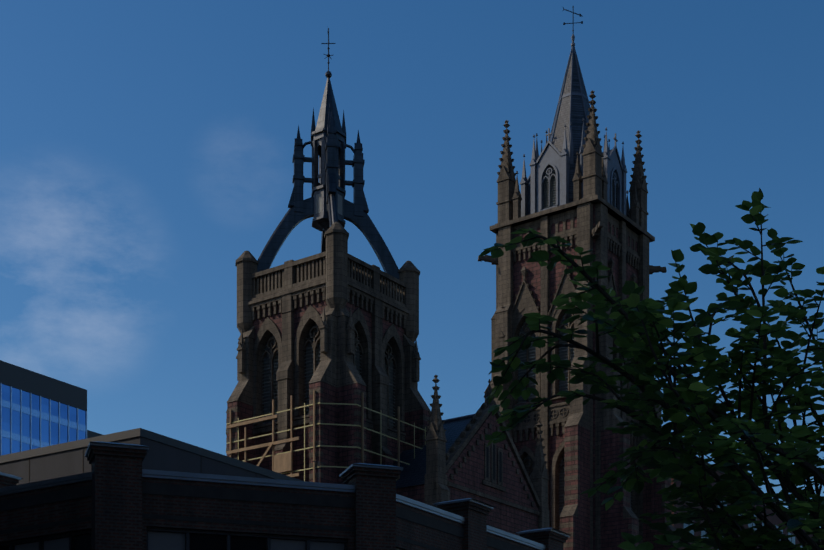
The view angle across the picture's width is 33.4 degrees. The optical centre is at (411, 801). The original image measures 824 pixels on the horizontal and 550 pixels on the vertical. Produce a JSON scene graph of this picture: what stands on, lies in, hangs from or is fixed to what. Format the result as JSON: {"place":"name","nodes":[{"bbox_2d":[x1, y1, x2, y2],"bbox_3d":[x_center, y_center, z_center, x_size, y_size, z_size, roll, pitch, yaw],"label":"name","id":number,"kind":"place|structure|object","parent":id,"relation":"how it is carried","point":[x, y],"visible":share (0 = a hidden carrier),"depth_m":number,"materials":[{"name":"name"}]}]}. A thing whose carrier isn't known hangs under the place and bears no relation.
{"place":"outdoors","nodes":[
{"label":"outdoors","id":0,"kind":"place"},
{"bbox_2d":[0,360,101,455],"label":"glass tower","id":1,"kind":"structure","parent":0,"point":[37,410],"depth_m":186.71,"materials":[{"name":"blue glass"}]},
{"bbox_2d":[0,441,569,549],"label":"brick block","id":2,"kind":"structure","parent":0,"point":[117,497],"depth_m":30.99,"materials":[{"name":"brown brick"}]},
{"bbox_2d":[0,0,823,527],"label":"sky","id":3,"kind":"structure","parent":0,"point":[147,146],"materials":[{"name":"blue"}]},
{"bbox_2d":[478,6,678,549],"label":"church tower","id":4,"kind":"structure","parent":0,"point":[573,189],"depth_m":102.06,"materials":[{"name":"brown brick"}]},
{"bbox_2d":[671,456,820,549],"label":"red block","id":5,"kind":"structure","parent":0,"point":[775,520],"depth_m":129.62,"materials":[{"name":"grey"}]},
{"bbox_3d":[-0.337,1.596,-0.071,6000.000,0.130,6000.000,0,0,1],"label":"ground","id":6,"kind":"structure","parent":0,"visible":0},
{"bbox_2d":[0,428,323,484],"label":"building","id":7,"kind":"structure","parent":6,"relation":"on","point":[165,453],"depth_m":62.84,"materials":[{"name":"grey metal"}]},
{"bbox_2d":[226,28,430,488],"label":"church tower","id":8,"kind":"structure","parent":6,"relation":"on","point":[328,358],"depth_m":84.66,"materials":[{"name":"brown"}]},
{"bbox_2d":[393,375,548,535],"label":"church","id":9,"kind":"structure","parent":6,"relation":"on","point":[456,458],"depth_m":85.33,"materials":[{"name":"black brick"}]},
{"bbox_2d":[479,188,823,549],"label":"tree","id":10,"kind":"object","parent":6,"relation":"on","point":[646,324],"visible":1,"depth_m":5.93,"materials":[{"name":"green plant"}]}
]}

